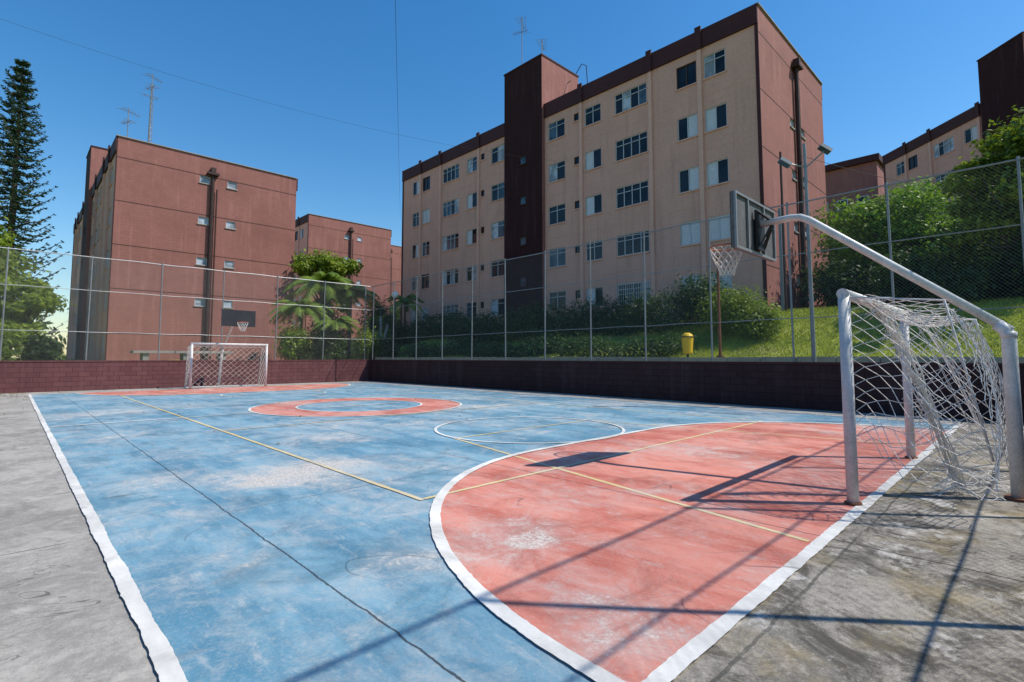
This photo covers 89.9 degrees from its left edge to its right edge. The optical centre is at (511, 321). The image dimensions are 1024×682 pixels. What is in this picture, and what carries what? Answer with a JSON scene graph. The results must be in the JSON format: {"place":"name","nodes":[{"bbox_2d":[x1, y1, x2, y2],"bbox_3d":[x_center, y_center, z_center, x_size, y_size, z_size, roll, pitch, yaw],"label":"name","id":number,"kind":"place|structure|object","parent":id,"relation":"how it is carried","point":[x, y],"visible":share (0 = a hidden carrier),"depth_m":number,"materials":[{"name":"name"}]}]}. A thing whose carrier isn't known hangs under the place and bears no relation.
{"place":"outdoors","nodes":[
{"label":"outdoors","id":0,"kind":"place"},
{"bbox_2d":[0,381,963,681],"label":"concrete pavement","id":1,"kind":"structure","parent":0,"point":[64,615],"depth_m":3.33,"materials":[{"name":"concrete"}]},
{"bbox_2d":[184,343,267,388],"bbox_3d":[-13.557,2.072,24.402,3.350,2.071,1.137,4,-6,-44],"label":"soccer goal","id":2,"kind":"object","parent":1,"relation":"on","point":[219,344],"visible":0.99,"depth_m":24.42,"materials":[{"name":"white paint"}]},
{"bbox_2d":[217,309,255,385],"bbox_3d":[-13.012,1.292,23.754,1.400,3.543,3.196,4,-6,-44],"label":"basketball hoop","id":3,"kind":"object","parent":1,"relation":"on","point":[239,318],"visible":0.99,"depth_m":23.21,"materials":[{"name":"white paint"}]},
{"bbox_2d":[31,383,955,681],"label":"sports court","id":4,"kind":"object","parent":1,"relation":"on","point":[247,561],"visible":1,"depth_m":4.54,"materials":[{"name":"blue paint"}]},
{"bbox_2d":[81,383,348,394],"bbox_3d":[-11.780,2.969,22.515,10.940,0.001,4.100,4,-6,-44],"label":"red goal area","id":5,"kind":"object","parent":4,"relation":"on","point":[229,389],"visible":0.88,"depth_m":21.72,"materials":[{"name":"paint"}]},
{"bbox_2d":[251,398,459,416],"bbox_3d":[-4.412,2.442,14.982,5.800,0.001,5.800,4,-6,-44],"label":"red centre ring","id":6,"kind":"object","parent":4,"relation":"on","point":[290,409],"visible":0.98,"depth_m":14.04,"materials":[{"name":"paint"}]},
{"bbox_2d":[122,386,761,499],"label":"yellow court lines","id":7,"kind":"object","parent":4,"relation":"on","point":[384,486],"visible":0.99,"depth_m":7.46,"materials":[{"name":"paint"}]},
{"bbox_2d":[28,382,962,681],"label":"white court lines","id":8,"kind":"object","parent":4,"relation":"on","point":[168,666],"visible":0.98,"depth_m":3.10,"materials":[{"name":"paint"}]},
{"bbox_2d":[154,385,923,541],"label":"yellow key lines","id":9,"kind":"object","parent":4,"relation":"on","point":[751,524],"visible":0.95,"depth_m":5.74,"materials":[{"name":"paint"}]},
{"bbox_2d":[440,422,945,681],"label":"red goal area","id":10,"kind":"object","parent":4,"relation":"on","point":[626,585],"visible":0.92,"depth_m":4.33,"materials":[{"name":"paint"}]},
{"bbox_2d":[0,0,1023,357],"label":"sky","id":11,"kind":"structure","parent":0,"point":[890,72],"materials":[{"name":"blue"}]},
{"bbox_2d":[11,296,1023,360],"bbox_3d":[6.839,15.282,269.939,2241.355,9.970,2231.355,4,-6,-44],"label":"ground","id":12,"kind":"structure","parent":0,"point":[639,332],"depth_m":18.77,"materials":[{"name":"green plant"}]},
{"bbox_2d":[0,318,28,360],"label":"shrub","id":13,"kind":"object","parent":12,"relation":"on","point":[10,353],"visible":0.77,"depth_m":21.68,"materials":[{"name":"green plant"}]},
{"bbox_2d":[0,201,51,299],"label":"leafy tree","id":14,"kind":"object","parent":12,"relation":"on","point":[4,243],"visible":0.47,"depth_m":24.30,"materials":[{"name":"green plant"}]},
{"bbox_2d":[0,59,69,355],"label":"norfolk pine tree","id":15,"kind":"object","parent":12,"relation":"on","point":[15,143],"visible":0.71,"depth_m":36.32,"materials":[{"name":"green plant"}]},
{"bbox_2d":[0,274,77,359],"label":"leafy tree","id":16,"kind":"object","parent":12,"relation":"on","point":[28,323],"visible":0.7,"depth_m":23.67,"materials":[{"name":"green plant"}]},
{"bbox_2d":[13,331,66,360],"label":"shrub","id":17,"kind":"object","parent":12,"relation":"on","point":[34,344],"visible":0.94,"depth_m":22.66,"materials":[{"name":"green plant"}]},
{"bbox_2d":[75,149,90,358],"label":"walls","id":18,"kind":"structure","parent":12,"relation":"on","point":[77,349],"depth_m":42.86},
{"bbox_2d":[67,162,110,359],"bbox_3d":[-35.734,-3.253,42.867,0.130,13.670,25.220,4,-6,-44],"label":"pilaster","id":19,"kind":"object","parent":12,"relation":"on","point":[99,252],"visible":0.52,"depth_m":36.18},
{"bbox_2d":[74,145,109,229],"bbox_3d":[-35.793,-10.604,43.324,0.090,1.200,25.320,4,-6,-44],"label":"pilaster cap","id":20,"kind":"object","parent":19,"relation":"on","point":[108,159],"visible":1,"depth_m":39.73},
{"bbox_2d":[66,150,116,359],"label":"corner trim","id":21,"kind":"structure","parent":12,"relation":"on","point":[110,263],"depth_m":32.08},
{"bbox_2d":[67,150,117,359],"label":"walls","id":22,"kind":"structure","parent":12,"relation":"on","point":[96,246],"depth_m":37.26,"materials":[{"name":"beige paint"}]},
{"bbox_2d":[73,168,236,354],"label":"window frames","id":23,"kind":"structure","parent":22,"relation":"attached to","point":[107,264],"depth_m":36.93,"materials":[{"name":"metal"}]},
{"bbox_2d":[195,176,235,306],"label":"window panes curtain","id":24,"kind":"object","parent":23,"relation":"attached to","point":[205,221],"depth_m":35.90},
{"bbox_2d":[73,136,297,233],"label":"fascia","id":25,"kind":"structure","parent":22,"relation":"attached to","point":[113,149],"depth_m":37.70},
{"bbox_2d":[116,135,296,178],"bbox_3d":[-31.714,-10.751,47.324,11.300,0.050,30.960,4,-6,-44],"label":"parapet cap","id":26,"kind":"object","parent":25,"relation":"on","point":[203,155],"visible":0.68,"depth_m":35.62,"materials":[{"name":"concrete"}]},
{"label":"roof","id":27,"kind":"object","parent":25,"relation":"attached to","visible":0},
{"bbox_2d":[142,73,163,142],"bbox_3d":[-26.182,-14.694,37.109,1.226,6.706,1.376,2,-4,-24],"label":"tv antenna","id":28,"kind":"object","parent":27,"relation":"on","point":[151,105],"visible":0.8,"depth_m":37.11,"materials":[{"name":"metal"}]},
{"bbox_2d":[79,146,107,358],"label":"tower walls","id":29,"kind":"structure","parent":12,"relation":"on","point":[98,155],"depth_m":41.84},
{"bbox_2d":[130,350,233,359],"bbox_3d":[-16.931,1.929,26.443,4.400,0.840,1.000,4,-6,-44],"label":"concrete bench","id":30,"kind":"object","parent":12,"relation":"on","point":[146,354],"visible":0.43,"depth_m":26.08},
{"bbox_2d":[0,361,368,393],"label":"masonry","id":31,"kind":"object","parent":12,"relation":"on","point":[23,377],"visible":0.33,"depth_m":23.51,"materials":[{"name":"brick"}]},
{"bbox_2d":[0,360,367,361],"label":"coping","id":32,"kind":"object","parent":31,"relation":"on","point":[163,360],"visible":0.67,"depth_m":23.12,"materials":[{"name":"concrete"}]},
{"bbox_2d":[0,247,370,360],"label":"chain link fence","id":33,"kind":"object","parent":32,"relation":"on","point":[90,299],"visible":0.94,"depth_m":23.90,"materials":[{"name":"metal"}]},
{"bbox_2d":[106,136,296,359],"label":"walls","id":34,"kind":"structure","parent":12,"relation":"on","point":[139,224],"depth_m":34.91,"materials":[{"name":"red concrete"}]},
{"bbox_2d":[111,156,295,337],"bbox_3d":[-20.920,-4.604,35.878,11.180,11.210,0.005,4,-6,-44],"label":"joint band","id":35,"kind":"object","parent":34,"relation":"attached to","point":[195,253],"visible":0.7,"depth_m":35.09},
{"bbox_2d":[203,175,217,359],"bbox_3d":[-20.917,-3.800,35.606,0.443,13.750,0.240,4,-6,-44],"label":"duct","id":36,"kind":"object","parent":34,"relation":"attached to","point":[210,248],"visible":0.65,"depth_m":35.54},
{"bbox_2d":[271,319,316,359],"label":"shrub","id":37,"kind":"object","parent":12,"relation":"on","point":[303,348],"visible":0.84,"depth_m":32.15,"materials":[{"name":"green plant"}]},
{"bbox_2d":[292,222,307,330],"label":"walls","id":38,"kind":"structure","parent":12,"relation":"on","point":[304,227],"depth_m":63.15,"materials":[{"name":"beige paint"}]},
{"bbox_2d":[268,297,332,359],"bbox_3d":[-13.921,0.633,33.938,4.453,4.327,4.427,4,-6,-44],"label":"palm tree","id":39,"kind":"object","parent":12,"relation":"on","point":[299,310],"visible":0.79,"depth_m":33.66,"materials":[{"name":"green plant"}]},
{"bbox_2d":[279,271,358,359],"bbox_3d":[-13.409,-0.257,35.932,5.362,6.347,5.470,4,-6,-44],"label":"palm tree","id":40,"kind":"object","parent":12,"relation":"on","point":[334,277],"visible":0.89,"depth_m":35.54,"materials":[{"name":"green plant"}]},
{"bbox_2d":[289,248,363,307],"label":"umbrella tree","id":41,"kind":"object","parent":12,"relation":"on","point":[323,263],"visible":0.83,"depth_m":40.02,"materials":[{"name":"green plant"}]},
{"bbox_2d":[304,283,349,318],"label":"leafy tree","id":42,"kind":"object","parent":12,"relation":"on","point":[340,305],"visible":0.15,"depth_m":46.13,"materials":[{"name":"green plant"}]},
{"bbox_2d":[307,300,348,359],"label":"shrub","id":43,"kind":"object","parent":12,"relation":"on","point":[332,315],"visible":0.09,"depth_m":37.92,"materials":[{"name":"green plant"}]},
{"bbox_2d":[309,320,351,359],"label":"shrub","id":44,"kind":"object","parent":12,"relation":"on","point":[331,330],"visible":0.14,"depth_m":34.53,"materials":[{"name":"green plant"}]},
{"bbox_2d":[312,327,349,359],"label":"shrub","id":45,"kind":"object","parent":12,"relation":"on","point":[330,351],"visible":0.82,"depth_m":31.92,"materials":[{"name":"green plant"}]},
{"bbox_2d":[310,316,360,359],"bbox_3d":[-11.208,1.141,32.855,3.111,3.021,2.994,4,-6,-44],"label":"palm tree","id":46,"kind":"object","parent":12,"relation":"on","point":[335,323],"visible":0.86,"depth_m":32.56,"materials":[{"name":"green plant"}]},
{"bbox_2d":[306,214,390,338],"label":"walls","id":47,"kind":"structure","parent":12,"relation":"on","point":[326,238],"depth_m":66.58,"materials":[{"name":"red concrete"}]},
{"bbox_2d":[318,284,380,358],"bbox_3d":[-11.734,0.046,36.994,4.620,5.400,4.400,4,-6,-44],"label":"palm tree","id":48,"kind":"object","parent":12,"relation":"on","point":[347,292],"visible":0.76,"depth_m":36.78,"materials":[{"name":"green plant"}]},
{"bbox_2d":[351,321,386,359],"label":"shrub","id":49,"kind":"object","parent":12,"relation":"on","point":[361,344],"visible":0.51,"depth_m":33.57,"materials":[{"name":"green plant"}]},
{"bbox_2d":[356,291,397,329],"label":"shrub","id":50,"kind":"object","parent":12,"relation":"on","point":[370,311],"visible":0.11,"depth_m":42.24,"materials":[{"name":"green plant"}]},
{"bbox_2d":[358,313,400,341],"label":"shrub","id":51,"kind":"object","parent":12,"relation":"on","point":[383,327],"visible":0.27,"depth_m":37.57,"materials":[{"name":"green plant"}]},
{"bbox_2d":[369,305,392,339],"bbox_3d":[-9.121,0.608,35.847,2.080,3.643,0.967,4,-6,-44],"label":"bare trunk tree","id":52,"kind":"object","parent":12,"relation":"on","point":[386,318],"visible":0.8,"depth_m":35.81,"materials":[{"name":"green plant"}]},
{"bbox_2d":[371,336,403,356],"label":"shrub","id":53,"kind":"object","parent":12,"relation":"on","point":[387,343],"visible":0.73,"depth_m":32.81,"materials":[{"name":"green plant"}]},
{"bbox_2d":[390,245,401,307],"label":"walls","id":54,"kind":"structure","parent":12,"relation":"on","point":[396,265],"depth_m":90.05,"materials":[{"name":"paint"}]},
{"bbox_2d":[387,294,424,343],"bbox_3d":[-7.821,-0.130,37.736,3.216,3.812,3.032,4,-6,-44],"label":"palm tree","id":55,"kind":"object","parent":12,"relation":"on","point":[406,308],"visible":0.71,"depth_m":37.64,"materials":[{"name":"green plant"}]},
{"bbox_2d":[14,217,924,358],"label":"distant trees","id":56,"kind":"object","parent":12,"relation":"on","point":[64,339],"visible":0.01,"depth_m":65.31,"materials":[{"name":"green plant"}]},
{"bbox_2d":[504,55,542,327],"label":"walls","id":57,"kind":"structure","parent":12,"relation":"on","point":[522,110],"depth_m":34.77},
{"bbox_2d":[358,287,691,344],"bbox_3d":[-2.200,0.420,32.195,3.516,3.485,28.806,4,-6,-44],"label":"hedge","id":58,"kind":"object","parent":12,"relation":"on","point":[600,316],"visible":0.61,"depth_m":27.45,"materials":[{"name":"green plant"}]},
{"bbox_2d":[395,328,696,356],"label":"ground cover plants","id":59,"kind":"object","parent":12,"relation":"on","point":[596,346],"visible":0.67,"depth_m":23.74,"materials":[{"name":"green plant"}]},
{"bbox_2d":[542,55,577,308],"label":"tower walls","id":60,"kind":"structure","parent":12,"relation":"on","point":[558,81],"depth_m":34.49,"materials":[{"name":"paint"}]},
{"bbox_2d":[418,49,707,326],"bbox_3d":[0.866,-6.101,34.749,0.130,14.620,25.220,4,-6,-44],"label":"pilaster","id":61,"kind":"object","parent":12,"relation":"on","point":[701,151],"visible":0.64,"depth_m":28.27,"materials":[{"name":"paint"}]},
{"bbox_2d":[418,26,700,174],"bbox_3d":[0.807,-13.926,35.239,0.090,1.200,25.320,4,-6,-44],"label":"pilaster cap","id":62,"kind":"object","parent":61,"relation":"on","point":[697,40],"visible":1,"depth_m":28.40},
{"bbox_2d":[402,8,763,330],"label":"walls","id":63,"kind":"structure","parent":12,"relation":"on","point":[740,101],"depth_m":29.40,"materials":[{"name":"beige paint"}]},
{"bbox_2d":[413,84,645,316],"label":"windows","id":64,"kind":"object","parent":63,"relation":"attached to","point":[642,96],"depth_m":35.07,"materials":[{"name":"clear glass"}]},
{"bbox_2d":[422,61,695,307],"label":"window frames","id":65,"kind":"structure","parent":63,"relation":"attached to","point":[575,164],"depth_m":34.58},
{"bbox_2d":[413,50,727,317],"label":"windows","id":66,"kind":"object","parent":63,"relation":"attached to","point":[721,122],"visible":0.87,"depth_m":29.57,"materials":[{"name":"glass"}]},
{"bbox_2d":[410,70,730,323],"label":"sill","id":67,"kind":"structure","parent":63,"relation":"attached to","point":[587,171],"depth_m":30.25,"materials":[{"name":"concrete"}]},
{"bbox_2d":[411,271,731,322],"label":"window bars","id":68,"kind":"object","parent":63,"relation":"attached to","point":[425,311],"depth_m":28.85,"materials":[{"name":"white paint"}]},
{"bbox_2d":[414,108,730,319],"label":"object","id":69,"kind":"object","parent":63,"relation":"attached to","point":[589,202],"depth_m":26.23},
{"bbox_2d":[404,76,759,300],"bbox_3d":[0.919,-8.059,34.918,0.012,11.190,30.430,4,-6,-44],"label":"floor line","id":70,"kind":"object","parent":63,"relation":"attached to","point":[595,182],"visible":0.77,"depth_m":29.61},
{"bbox_2d":[411,48,805,321],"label":"window frames","id":71,"kind":"structure","parent":63,"relation":"attached to","point":[632,190],"depth_m":30.25,"materials":[{"name":"metal"}]},
{"bbox_2d":[416,109,730,317],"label":"shutter slats","id":72,"kind":"object","parent":71,"relation":"attached to","point":[690,189],"visible":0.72,"depth_m":26.28,"materials":[{"name":"metal"}]},
{"bbox_2d":[443,54,808,314],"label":"window panes curtain","id":73,"kind":"object","parent":71,"relation":"attached to","point":[709,69],"depth_m":33.41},
{"bbox_2d":[402,3,821,181],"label":"fascia","id":74,"kind":"structure","parent":63,"relation":"attached to","point":[740,20],"depth_m":29.58,"materials":[{"name":"paint"}]},
{"bbox_2d":[754,2,822,84],"bbox_3d":[4.564,-14.095,38.926,10.400,0.050,30.960,4,-6,-44],"label":"parapet cap","id":75,"kind":"object","parent":74,"relation":"on","point":[785,37],"visible":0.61,"depth_m":27.14,"materials":[{"name":"concrete"}]},
{"bbox_2d":[400,23,767,327],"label":"corner trim","id":76,"kind":"structure","parent":12,"relation":"on","point":[760,151],"depth_m":24.03,"materials":[{"name":"paint"}]},
{"bbox_2d":[681,333,692,356],"bbox_3d":[6.028,0.947,17.596,0.420,1.130,0.420,4,-6,-44],"label":"litter bin","id":77,"kind":"object","parent":12,"relation":"on","point":[687,337],"visible":0.78,"depth_m":17.47,"materials":[{"name":"yellow plastic"}]},
{"bbox_2d":[368,361,1023,422],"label":"masonry","id":78,"kind":"object","parent":12,"relation":"on","point":[809,386],"visible":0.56,"depth_m":15.78,"materials":[{"name":"brick"}]},
{"bbox_2d":[368,360,1023,365],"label":"coping","id":79,"kind":"object","parent":78,"relation":"on","point":[873,363],"visible":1,"depth_m":15.78,"materials":[{"name":"concrete"}]},
{"bbox_2d":[370,156,1023,362],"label":"chain link fence","id":80,"kind":"object","parent":79,"relation":"on","point":[1020,194],"visible":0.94,"depth_m":16.10,"materials":[{"name":"metal"}]},
{"bbox_2d":[375,356,1023,362],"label":"garden kerb","id":81,"kind":"structure","parent":12,"relation":"on","point":[787,359],"depth_m":16.48,"materials":[{"name":"concrete"}]},
{"bbox_2d":[664,267,738,327],"bbox_3d":[8.488,-0.917,22.323,3.800,2.976,3.505,4,-6,-44],"label":"round bush","id":82,"kind":"object","parent":12,"relation":"on","point":[689,291],"visible":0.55,"depth_m":22.03,"materials":[{"name":"green plant"}]},
{"bbox_2d":[714,256,723,356],"bbox_3d":[7.218,-0.451,17.878,0.247,3.686,0.260,4,-6,-44],"label":"rusty pole","id":83,"kind":"object","parent":12,"relation":"on","point":[719,320],"visible":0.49,"depth_m":17.83,"materials":[{"name":"metal"}]},
{"bbox_2d":[686,281,776,336],"bbox_3d":[8.868,-0.309,20.563,3.103,2.588,3.220,4,-6,-44],"label":"round bush","id":84,"kind":"object","parent":12,"relation":"on","point":[741,301],"visible":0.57,"depth_m":20.08,"materials":[{"name":"green plant"}]},
{"bbox_2d":[728,299,789,340],"bbox_3d":[9.110,0.034,19.005,2.216,1.709,2.164,0,-4,-2],"label":"round bush","id":85,"kind":"object","parent":12,"relation":"on","point":[769,314],"visible":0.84,"depth_m":18.70,"materials":[{"name":"green plant"}]},
{"bbox_2d":[778,152,787,311],"bbox_3d":[11.894,-3.584,22.578,0.170,7.900,0.318,1,-4,-19],"label":"tall concrete pole","id":86,"kind":"object","parent":12,"relation":"on","point":[782,264],"visible":0.65,"depth_m":22.49,"materials":[{"name":"concrete"}]},
{"bbox_2d":[757,5,829,310],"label":"walls","id":87,"kind":"structure","parent":12,"relation":"on","point":[777,87],"depth_m":26.31,"materials":[{"name":"paint"}]},
{"bbox_2d":[758,31,827,275],"bbox_3d":[15.358,-7.947,27.480,10.280,11.210,0.005,4,-6,-44],"label":"joint band","id":88,"kind":"object","parent":87,"relation":"attached to","point":[801,127],"visible":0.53,"depth_m":26.46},
{"bbox_2d":[794,68,807,307],"bbox_3d":[15.361,-6.671,27.175,0.443,14.700,0.240,4,-6,-44],"label":"duct","id":89,"kind":"object","parent":87,"relation":"attached to","point":[798,139],"visible":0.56,"depth_m":27.14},
{"bbox_2d":[777,143,832,361],"bbox_3d":[8.348,-1.900,14.414,1.496,6.403,0.243,0,-4,0],"label":"floodlight pole","id":90,"kind":"object","parent":12,"relation":"on","point":[822,148],"visible":0.89,"depth_m":14.46,"materials":[{"name":"metal"}]},
{"bbox_2d":[796,250,875,306],"bbox_3d":[14.323,-1.494,22.723,3.107,3.493,3.078,-2,-4,24],"label":"shrub","id":91,"kind":"object","parent":12,"relation":"on","point":[826,287],"visible":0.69,"depth_m":22.23,"materials":[{"name":"green plant"}]},
{"bbox_2d":[825,161,884,246],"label":"walls","id":92,"kind":"structure","parent":12,"relation":"on","point":[842,180],"depth_m":58.67,"materials":[{"name":"red concrete"}]},
{"bbox_2d":[825,153,882,171],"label":"roof slab","id":93,"kind":"structure","parent":92,"relation":"on","point":[877,157],"depth_m":58.28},
{"bbox_2d":[799,173,988,303],"bbox_3d":[18.403,-3.418,24.429,7.719,6.602,8.203,4,-6,-44],"label":"leafy tree","id":94,"kind":"object","parent":12,"relation":"on","point":[850,230],"visible":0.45,"depth_m":23.13,"materials":[{"name":"green plant"}]},
{"bbox_2d":[860,240,974,304],"bbox_3d":[15.387,-1.686,19.530,3.649,3.062,3.503,4,-6,-44],"label":"shrub","id":95,"kind":"object","parent":12,"relation":"on","point":[916,264],"visible":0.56,"depth_m":19.31,"materials":[{"name":"green plant"}]},
{"bbox_2d":[885,115,983,217],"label":"walls","id":96,"kind":"structure","parent":12,"relation":"on","point":[922,151],"depth_m":45.04,"materials":[{"name":"beige paint"}]},
{"bbox_2d":[882,103,980,164],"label":"fascia","id":97,"kind":"structure","parent":96,"relation":"attached to","point":[968,115],"depth_m":45.13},
{"bbox_2d":[896,125,976,213],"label":"window frames","id":98,"kind":"structure","parent":96,"relation":"attached to","point":[944,152],"depth_m":44.40,"materials":[{"name":"metal"}]},
{"bbox_2d":[901,129,970,214],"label":"windows","id":99,"kind":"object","parent":98,"relation":"attached to","point":[967,134],"visible":0.16,"depth_m":44.84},
{"bbox_2d":[934,137,955,203],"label":"window panes curtain","id":100,"kind":"object","parent":98,"relation":"attached to","point":[946,146],"depth_m":44.21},
{"bbox_2d":[904,116,982,211],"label":"pilaster","id":101,"kind":"object","parent":12,"relation":"on","point":[979,131],"visible":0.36,"depth_m":45.60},
{"bbox_2d":[902,102,979,154],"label":"pilaster cap","id":102,"kind":"object","parent":101,"relation":"on","point":[977,110],"visible":1,"depth_m":45.69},
{"bbox_2d":[915,265,997,304],"bbox_3d":[15.181,-1.175,17.523,2.097,1.585,2.192,4,-6,-44],"label":"shrub","id":103,"kind":"object","parent":12,"relation":"on","point":[968,284],"visible":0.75,"depth_m":16.99,"materials":[{"name":"green plant"}]},
{"bbox_2d":[933,105,1023,296],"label":"leafy tree","id":104,"kind":"object","parent":12,"relation":"on","point":[983,178],"visible":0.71,"depth_m":17.76,"materials":[{"name":"green plant"}]},
{"bbox_2d":[946,246,1021,300],"bbox_3d":[17.115,-1.441,18.740,2.847,2.801,3.170,1,-4,-17],"label":"shrub","id":105,"kind":"object","parent":12,"relation":"on","point":[992,293],"visible":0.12,"depth_m":18.08,"materials":[{"name":"green plant"}]},
{"bbox_2d":[969,118,1023,212],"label":"leafy tree","id":106,"kind":"object","parent":12,"relation":"on","point":[991,141],"visible":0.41,"depth_m":17.57,"materials":[{"name":"green plant"}]},
{"bbox_2d":[978,34,1023,204],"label":"walls","id":107,"kind":"structure","parent":12,"relation":"on","point":[1001,78],"depth_m":38.86,"materials":[{"name":"paint"}]},
{"bbox_2d":[985,228,1023,297],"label":"shrub","id":108,"kind":"object","parent":12,"relation":"on","point":[1016,269],"visible":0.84,"depth_m":16.98,"materials":[{"name":"green plant"}]},
{"bbox_2d":[671,420,1023,681],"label":"weathered pavement","id":109,"kind":"structure","parent":0,"point":[901,580],"depth_m":2.96,"materials":[{"name":"concrete"}]},
{"bbox_2d":[709,190,1023,502],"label":"basketball hoop","id":110,"kind":"object","parent":109,"relation":"on","point":[753,223],"visible":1,"depth_m":5.86,"materials":[{"name":"white paint"}]},
{"bbox_2d":[836,288,1009,505],"bbox_3d":[4.740,0.805,5.700,3.415,2.153,1.152,4,-6,-44],"label":"soccer goal","id":111,"kind":"object","parent":109,"relation":"on","point":[887,313],"visible":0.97,"depth_m":4.97,"materials":[{"name":"white paint"}]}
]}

